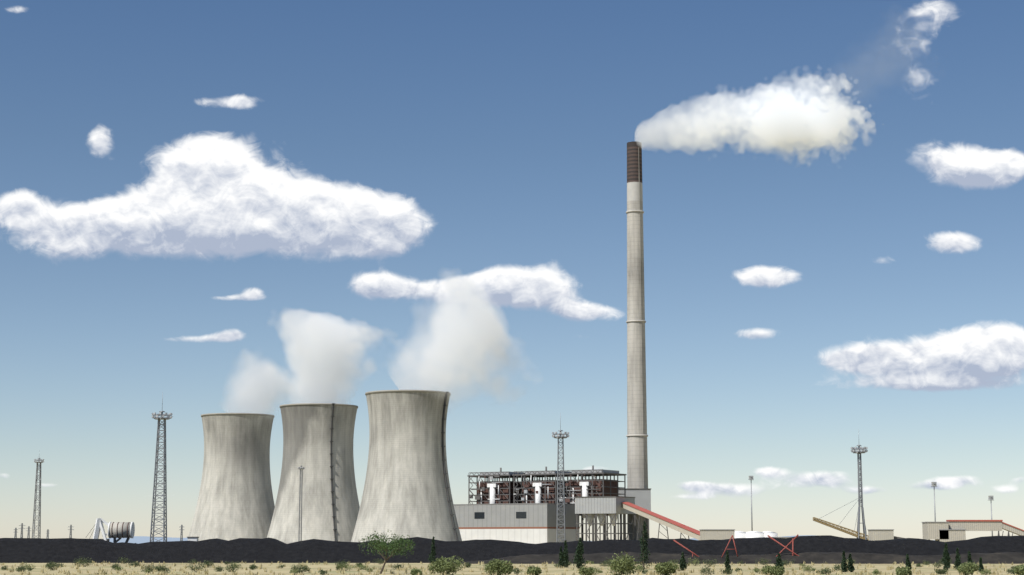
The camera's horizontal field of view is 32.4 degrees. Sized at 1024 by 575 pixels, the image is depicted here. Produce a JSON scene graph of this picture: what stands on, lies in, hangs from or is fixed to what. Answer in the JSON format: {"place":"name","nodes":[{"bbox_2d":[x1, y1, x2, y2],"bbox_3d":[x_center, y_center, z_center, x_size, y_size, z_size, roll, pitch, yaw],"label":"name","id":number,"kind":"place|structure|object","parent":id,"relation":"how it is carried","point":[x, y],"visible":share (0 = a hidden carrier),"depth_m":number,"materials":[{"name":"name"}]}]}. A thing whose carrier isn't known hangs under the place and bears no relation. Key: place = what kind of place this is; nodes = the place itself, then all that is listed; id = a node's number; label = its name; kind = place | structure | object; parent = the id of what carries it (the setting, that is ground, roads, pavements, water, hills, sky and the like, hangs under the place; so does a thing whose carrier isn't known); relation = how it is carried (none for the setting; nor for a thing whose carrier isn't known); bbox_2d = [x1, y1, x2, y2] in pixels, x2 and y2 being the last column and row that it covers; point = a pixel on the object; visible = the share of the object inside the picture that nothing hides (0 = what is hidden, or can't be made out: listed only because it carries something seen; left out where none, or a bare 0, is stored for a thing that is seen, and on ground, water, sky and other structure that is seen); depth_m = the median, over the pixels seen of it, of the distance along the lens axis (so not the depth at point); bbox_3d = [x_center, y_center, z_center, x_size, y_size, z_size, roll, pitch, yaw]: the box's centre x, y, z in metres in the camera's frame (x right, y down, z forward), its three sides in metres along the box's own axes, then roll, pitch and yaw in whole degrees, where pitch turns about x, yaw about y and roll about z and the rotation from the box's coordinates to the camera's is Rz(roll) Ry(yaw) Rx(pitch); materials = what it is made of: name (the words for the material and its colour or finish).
{"place":"outdoors","nodes":[
{"label":"outdoors","id":0,"kind":"place"},
{"bbox_2d":[107,535,817,543],"bbox_3d":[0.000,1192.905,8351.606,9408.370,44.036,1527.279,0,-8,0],"label":"hills","id":1,"kind":"structure","parent":0,"point":[140,539],"depth_m":8856.56,"materials":[{"name":"grey"}]},
{"bbox_2d":[0,563,1021,574],"bbox_3d":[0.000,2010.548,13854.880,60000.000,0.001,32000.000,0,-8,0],"label":"ground","id":2,"kind":"structure","parent":0,"point":[552,569],"depth_m":525.02,"materials":[{"name":"beige soil"}]},
{"bbox_2d":[18,523,24,537],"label":"pylon","id":3,"kind":"object","parent":2,"relation":"on","point":[21,528],"visible":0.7,"depth_m":2575.32,"materials":[{"name":"silver metal"}]},
{"bbox_2d":[16,566,26,571],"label":"scrub","id":4,"kind":"object","parent":2,"relation":"on","point":[21,568],"visible":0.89,"depth_m":476.81,"materials":[{"name":"green plant"}]},
{"bbox_2d":[19,562,35,568],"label":"field scrub","id":5,"kind":"object","parent":2,"relation":"on","point":[28,566],"visible":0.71,"depth_m":526.26,"materials":[{"name":"green plant"}]},
{"bbox_2d":[32,450,43,537],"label":"lattice tower","id":6,"kind":"structure","parent":2,"relation":"on","point":[38,486],"depth_m":1291.02,"materials":[{"name":"silver metal"}]},
{"bbox_2d":[45,562,57,569],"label":"field scrub","id":7,"kind":"object","parent":2,"relation":"on","point":[51,566],"visible":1,"depth_m":508.28,"materials":[{"name":"green plant"}]},
{"bbox_2d":[68,525,73,537],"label":"pylon","id":8,"kind":"object","parent":2,"relation":"on","point":[70,526],"visible":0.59,"depth_m":2674.22,"materials":[{"name":"silver metal"}]},
{"bbox_2d":[72,556,88,565],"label":"scrub","id":9,"kind":"object","parent":2,"relation":"on","point":[81,561],"visible":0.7,"depth_m":600.41,"materials":[{"name":"green plant"}]},
{"bbox_2d":[76,557,92,566],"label":"field scrub","id":10,"kind":"object","parent":2,"relation":"on","point":[84,562],"visible":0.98,"depth_m":580.47,"materials":[{"name":"green plant"}]},
{"bbox_2d":[119,557,132,563],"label":"field scrub","id":11,"kind":"object","parent":2,"relation":"on","point":[125,560],"visible":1,"depth_m":664.54,"materials":[{"name":"green plant"}]},
{"bbox_2d":[140,563,154,571],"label":"field scrub","id":12,"kind":"object","parent":2,"relation":"on","point":[149,568],"visible":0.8,"depth_m":485.42,"materials":[{"name":"green plant"}]},
{"bbox_2d":[150,394,172,541],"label":"lattice tower","id":13,"kind":"structure","parent":2,"relation":"on","point":[164,470],"depth_m":767.75,"materials":[{"name":"silver metal"}]},
{"bbox_2d":[158,565,170,572],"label":"field scrub","id":14,"kind":"object","parent":2,"relation":"on","point":[165,567],"visible":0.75,"depth_m":458.52,"materials":[{"name":"green plant"}]},
{"bbox_2d":[180,525,183,540],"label":"pylon","id":15,"kind":"object","parent":2,"relation":"on","point":[182,529],"visible":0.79,"depth_m":2377.02,"materials":[{"name":"silver metal"}]},
{"bbox_2d":[187,563,205,571],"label":"field scrub","id":16,"kind":"object","parent":2,"relation":"on","point":[195,567],"visible":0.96,"depth_m":473.44,"materials":[{"name":"green plant"}]},
{"bbox_2d":[201,560,213,567],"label":"scrub","id":17,"kind":"object","parent":2,"relation":"on","point":[207,563],"visible":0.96,"depth_m":564.35,"materials":[{"name":"green plant"}]},
{"bbox_2d":[213,565,222,571],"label":"field scrub","id":18,"kind":"object","parent":2,"relation":"on","point":[219,569],"visible":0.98,"depth_m":485.79,"materials":[{"name":"green plant"}]},
{"bbox_2d":[188,413,274,540],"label":"cooling tower","id":19,"kind":"structure","parent":2,"relation":"on","point":[235,499],"depth_m":1266.84,"materials":[{"name":"concrete"}]},
{"bbox_2d":[223,563,240,571],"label":"scrub","id":20,"kind":"object","parent":2,"relation":"on","point":[230,566],"visible":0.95,"depth_m":477.10,"materials":[{"name":"green plant"}]},
{"bbox_2d":[249,564,257,569],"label":"scrub","id":21,"kind":"object","parent":2,"relation":"on","point":[252,566],"visible":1,"depth_m":517.11,"materials":[{"name":"green plant"}]},
{"bbox_2d":[297,466,304,540],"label":"floodlight mast","id":22,"kind":"object","parent":2,"relation":"on","point":[301,471],"visible":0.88,"depth_m":1091.35,"materials":[{"name":"silver metal"}]},
{"bbox_2d":[293,563,310,572],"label":"scrub","id":23,"kind":"object","parent":2,"relation":"on","point":[304,568],"visible":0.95,"depth_m":465.85,"materials":[{"name":"green plant"}]},
{"bbox_2d":[267,403,359,543],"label":"cooling tower","id":24,"kind":"structure","parent":2,"relation":"on","point":[318,438],"depth_m":1178.70,"materials":[{"name":"concrete"}]},
{"bbox_2d":[318,569,326,574],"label":"field scrub","id":25,"kind":"object","parent":2,"relation":"on","point":[322,571],"visible":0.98,"depth_m":435.23,"materials":[{"name":"green plant"}]},
{"bbox_2d":[338,563,353,570],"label":"field scrub","id":26,"kind":"object","parent":2,"relation":"on","point":[345,567],"visible":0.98,"depth_m":501.37,"materials":[{"name":"green plant"}]},
{"bbox_2d":[354,563,367,569],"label":"field scrub","id":27,"kind":"object","parent":2,"relation":"on","point":[361,566],"visible":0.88,"depth_m":519.51,"materials":[{"name":"green plant"}]},
{"bbox_2d":[358,531,415,573],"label":"broadleaf tree","id":28,"kind":"object","parent":2,"relation":"on","point":[381,543],"visible":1,"depth_m":448.34,"materials":[{"name":"green plant"}]},
{"bbox_2d":[391,564,403,569],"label":"scrub","id":29,"kind":"object","parent":2,"relation":"on","point":[396,566],"visible":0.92,"depth_m":517.08,"materials":[{"name":"green plant"}]},
{"bbox_2d":[351,390,461,542],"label":"cooling tower","id":30,"kind":"structure","parent":2,"relation":"on","point":[407,492],"depth_m":1074.84,"materials":[{"name":"concrete"}]},
{"bbox_2d":[410,568,421,574],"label":"light bush","id":31,"kind":"object","parent":2,"relation":"on","point":[414,571],"visible":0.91,"depth_m":413.40,"materials":[{"name":"green plant"}]},
{"bbox_2d":[427,537,436,562],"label":"cypress","id":32,"kind":"object","parent":2,"relation":"on","point":[432,556],"visible":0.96,"depth_m":642.46,"materials":[{"name":"green plant"}]},
{"bbox_2d":[427,555,463,574],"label":"light bush","id":33,"kind":"object","parent":2,"relation":"on","point":[442,565],"visible":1,"depth_m":422.53,"materials":[{"name":"green plant"}]},
{"bbox_2d":[484,559,512,574],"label":"light bush","id":34,"kind":"object","parent":2,"relation":"on","point":[498,566],"visible":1,"depth_m":422.81,"materials":[{"name":"green plant"}]},
{"bbox_2d":[0,560,1017,574],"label":"dry grass tufts","id":35,"kind":"object","parent":2,"relation":"on","point":[206,572],"depth_m":475.19,"materials":[{"name":"beige plant"}]},
{"bbox_2d":[0,535,1023,562],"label":"coal stockpile","id":36,"kind":"object","parent":2,"relation":"on","point":[70,550],"visible":0.74,"depth_m":707.07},
{"bbox_2d":[86,518,134,542],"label":"stacker reclaimer drum","id":37,"kind":"object","parent":36,"relation":"on","point":[119,530],"visible":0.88,"depth_m":755.65,"materials":[{"name":"white paint"}]},
{"bbox_2d":[187,537,198,540],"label":"building","id":38,"kind":"structure","parent":36,"relation":"on","point":[192,538],"depth_m":758.30,"materials":[{"name":"white paint"}]},
{"bbox_2d":[454,503,578,543],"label":"turbine hall","id":39,"kind":"structure","parent":2,"relation":"on","point":[533,523],"depth_m":1347.24,"materials":[{"name":"white metal"}]},
{"bbox_2d":[513,568,520,573],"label":"field scrub","id":40,"kind":"object","parent":2,"relation":"on","point":[515,571],"visible":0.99,"depth_m":447.05,"materials":[{"name":"green plant"}]},
{"bbox_2d":[527,565,541,574],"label":"light bush","id":41,"kind":"object","parent":2,"relation":"on","point":[532,570],"visible":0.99,"depth_m":422.64,"materials":[{"name":"green plant"}]},
{"bbox_2d":[467,465,626,540],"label":"boiler house frames","id":42,"kind":"structure","parent":2,"relation":"on","point":[515,491],"depth_m":1399.69,"materials":[{"name":"grey metal"}]},
{"bbox_2d":[552,413,568,541],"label":"lattice tower","id":43,"kind":"structure","parent":2,"relation":"on","point":[558,469],"depth_m":794.97,"materials":[{"name":"silver metal"}]},
{"bbox_2d":[558,546,562,565],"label":"cypress","id":44,"kind":"object","parent":2,"relation":"on","point":[560,559],"visible":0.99,"depth_m":564.54,"materials":[{"name":"green plant"}]},
{"bbox_2d":[562,540,570,567],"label":"cypress","id":45,"kind":"object","parent":2,"relation":"on","point":[565,558],"visible":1,"depth_m":564.47,"materials":[{"name":"green plant"}]},
{"bbox_2d":[572,537,586,568],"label":"conifer tree","id":46,"kind":"object","parent":2,"relation":"on","point":[578,559],"visible":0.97,"depth_m":517.46,"materials":[{"name":"green plant"}]},
{"bbox_2d":[578,566,593,574],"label":"light bush","id":47,"kind":"object","parent":2,"relation":"on","point":[586,571],"visible":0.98,"depth_m":412.97,"materials":[{"name":"green plant"}]},
{"bbox_2d":[592,567,600,574],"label":"field scrub","id":48,"kind":"object","parent":2,"relation":"on","point":[596,570],"visible":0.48,"depth_m":439.43,"materials":[{"name":"green plant"}]},
{"bbox_2d":[574,496,635,540],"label":"bunker bay","id":49,"kind":"object","parent":2,"relation":"on","point":[591,508],"visible":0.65,"depth_m":1319.87,"materials":[{"name":"grey metal"}]},
{"bbox_2d":[602,557,612,565],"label":"field scrub","id":50,"kind":"object","parent":2,"relation":"on","point":[608,562],"visible":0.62,"depth_m":582.94,"materials":[{"name":"green plant"}]},
{"bbox_2d":[607,552,636,574],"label":"light bush","id":51,"kind":"object","parent":2,"relation":"on","point":[623,565],"visible":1,"depth_m":422.12,"materials":[{"name":"green plant"}]},
{"bbox_2d":[618,488,650,539],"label":"flue duct block","id":52,"kind":"structure","parent":2,"relation":"on","point":[643,497],"depth_m":1430.46,"materials":[{"name":"grey metal"}]},
{"bbox_2d":[626,141,647,539],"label":"chimney","id":53,"kind":"object","parent":2,"relation":"on","point":[637,461],"visible":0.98,"depth_m":1465.15,"materials":[{"name":"concrete"}]},
{"bbox_2d":[636,564,643,571],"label":"field scrub","id":54,"kind":"object","parent":2,"relation":"on","point":[639,567],"visible":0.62,"depth_m":476.01,"materials":[{"name":"green plant"}]},
{"bbox_2d":[636,521,651,568],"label":"conifer tree","id":55,"kind":"object","parent":2,"relation":"on","point":[644,550],"visible":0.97,"depth_m":532.99,"materials":[{"name":"green plant"}]},
{"bbox_2d":[622,502,699,539],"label":"conveyor gallery","id":56,"kind":"object","parent":2,"relation":"on","point":[668,522],"visible":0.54,"depth_m":1229.45,"materials":[{"name":"beige paint"}]},
{"bbox_2d":[654,561,678,574],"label":"light bush","id":57,"kind":"object","parent":2,"relation":"on","point":[666,568],"visible":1,"depth_m":422.06,"materials":[{"name":"green plant"}]},
{"bbox_2d":[679,552,686,570],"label":"cypress","id":58,"kind":"object","parent":2,"relation":"on","point":[682,564],"visible":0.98,"depth_m":503.49,"materials":[{"name":"green plant"}]},
{"bbox_2d":[687,557,699,565],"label":"field scrub","id":59,"kind":"object","parent":2,"relation":"on","point":[694,562],"visible":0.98,"depth_m":599.59,"materials":[{"name":"green plant"}]},
{"bbox_2d":[700,566,714,574],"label":"field scrub","id":60,"kind":"object","parent":2,"relation":"on","point":[706,570],"visible":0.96,"depth_m":436.77,"materials":[{"name":"green plant"}]},
{"bbox_2d":[702,558,716,566],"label":"field scrub","id":61,"kind":"object","parent":2,"relation":"on","point":[711,563],"visible":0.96,"depth_m":574.30,"materials":[{"name":"green plant"}]},
{"bbox_2d":[719,568,732,573],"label":"scrub","id":62,"kind":"object","parent":2,"relation":"on","point":[726,571],"visible":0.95,"depth_m":443.29,"materials":[{"name":"green plant"}]},
{"bbox_2d":[724,550,730,570],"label":"cypress","id":63,"kind":"object","parent":2,"relation":"on","point":[727,562],"visible":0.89,"depth_m":477.68,"materials":[{"name":"green plant"}]},
{"bbox_2d":[461,552,1023,563],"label":"coal heap","id":64,"kind":"structure","parent":2,"relation":"on","point":[873,558],"depth_m":670.12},
{"bbox_2d":[673,535,798,557],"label":"red trestle supports","id":65,"kind":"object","parent":64,"relation":"on","point":[792,551],"depth_m":672.57,"materials":[{"name":"paint"}]},
{"bbox_2d":[749,476,752,530],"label":"lamp pole","id":66,"kind":"object","parent":2,"relation":"on","point":[750,477],"visible":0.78,"depth_m":1091.66,"materials":[{"name":"silver metal"}]},
{"bbox_2d":[754,559,768,564],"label":"field scrub","id":67,"kind":"object","parent":2,"relation":"on","point":[762,561],"visible":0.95,"depth_m":625.37,"materials":[{"name":"green plant"}]},
{"bbox_2d":[761,564,784,574],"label":"light bush","id":68,"kind":"object","parent":2,"relation":"on","point":[774,570],"visible":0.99,"depth_m":413.39,"materials":[{"name":"green plant"}]},
{"bbox_2d":[774,553,784,568],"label":"conifer tree","id":69,"kind":"object","parent":2,"relation":"on","point":[779,563],"visible":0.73,"depth_m":477.56,"materials":[{"name":"green plant"}]},
{"bbox_2d":[782,559,793,565],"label":"field scrub","id":70,"kind":"object","parent":2,"relation":"on","point":[786,561],"visible":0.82,"depth_m":612.91,"materials":[{"name":"green plant"}]},
{"bbox_2d":[801,564,812,571],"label":"field scrub","id":71,"kind":"object","parent":2,"relation":"on","point":[806,568],"visible":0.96,"depth_m":469.63,"materials":[{"name":"green plant"}]},
{"bbox_2d":[820,568,830,573],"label":"scrub","id":72,"kind":"object","parent":2,"relation":"on","point":[823,571],"visible":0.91,"depth_m":442.94,"materials":[{"name":"green plant"}]},
{"bbox_2d":[834,564,840,570],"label":"field scrub","id":73,"kind":"object","parent":2,"relation":"on","point":[837,567],"visible":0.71,"depth_m":493.18,"materials":[{"name":"green plant"}]},
{"bbox_2d":[813,430,868,539],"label":"stacker crane","id":74,"kind":"object","parent":2,"relation":"on","point":[857,533],"visible":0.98,"depth_m":783.81,"materials":[{"name":"silver metal"}]},
{"bbox_2d":[841,551,847,571],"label":"cypress","id":75,"kind":"object","parent":2,"relation":"on","point":[844,566],"visible":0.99,"depth_m":477.53,"materials":[{"name":"green plant"}]},
{"bbox_2d":[847,553,854,571],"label":"cypress","id":76,"kind":"object","parent":2,"relation":"on","point":[850,567],"visible":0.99,"depth_m":477.48,"materials":[{"name":"green plant"}]},
{"bbox_2d":[699,520,1023,541],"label":"industrial buildings","id":77,"kind":"structure","parent":2,"relation":"on","point":[950,530],"depth_m":892.17,"materials":[{"name":"grey metal"}]},
{"bbox_2d":[872,569,879,574],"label":"field scrub","id":78,"kind":"object","parent":2,"relation":"on","point":[876,571],"visible":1,"depth_m":436.48,"materials":[{"name":"green plant"}]},
{"bbox_2d":[895,566,911,574],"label":"light bush","id":79,"kind":"object","parent":2,"relation":"on","point":[903,570],"visible":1,"depth_m":412.85,"materials":[{"name":"green plant"}]},
{"bbox_2d":[905,554,911,569],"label":"cypress","id":80,"kind":"object","parent":2,"relation":"on","point":[908,563],"visible":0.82,"depth_m":477.56,"materials":[{"name":"green plant"}]},
{"bbox_2d":[931,482,936,521],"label":"lamp pole","id":81,"kind":"object","parent":2,"relation":"on","point":[934,484],"visible":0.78,"depth_m":993.37,"materials":[{"name":"silver metal"}]},
{"bbox_2d":[934,567,946,574],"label":"scrub","id":82,"kind":"object","parent":2,"relation":"on","point":[939,571],"visible":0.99,"depth_m":443.56,"materials":[{"name":"green plant"}]},
{"bbox_2d":[941,543,950,570],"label":"conifer tree","id":83,"kind":"object","parent":2,"relation":"on","point":[946,561],"visible":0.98,"depth_m":503.52,"materials":[{"name":"green plant"}]},
{"bbox_2d":[953,548,961,570],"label":"conifer tree","id":84,"kind":"object","parent":2,"relation":"on","point":[957,561],"visible":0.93,"depth_m":503.49,"materials":[{"name":"green plant"}]},
{"bbox_2d":[957,562,978,574],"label":"light bush","id":85,"kind":"object","parent":2,"relation":"on","point":[967,568],"visible":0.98,"depth_m":421.63,"materials":[{"name":"green plant"}]},
{"bbox_2d":[967,551,972,562],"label":"cypress","id":86,"kind":"object","parent":2,"relation":"on","point":[969,559],"visible":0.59,"depth_m":490.38,"materials":[{"name":"green plant"}]},
{"bbox_2d":[978,557,983,570],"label":"cypress","id":87,"kind":"object","parent":2,"relation":"on","point":[981,567],"visible":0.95,"depth_m":477.53,"materials":[{"name":"green plant"}]},
{"bbox_2d":[978,568,990,574],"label":"field scrub","id":88,"kind":"object","parent":2,"relation":"on","point":[987,572],"visible":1,"depth_m":437.57,"materials":[{"name":"green plant"}]},
{"bbox_2d":[988,496,993,535],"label":"lamp pole","id":89,"kind":"object","parent":2,"relation":"on","point":[990,497],"visible":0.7,"depth_m":992.40,"materials":[{"name":"silver metal"}]},
{"bbox_2d":[1013,564,1023,574],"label":"light bush","id":90,"kind":"object","parent":2,"relation":"on","point":[1018,569],"visible":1,"depth_m":413.07,"materials":[{"name":"green plant"}]},
{"bbox_2d":[0,0,1023,540],"label":"sky","id":91,"kind":"structure","parent":0,"point":[207,206],"materials":[{"name":"blue"}]}
]}

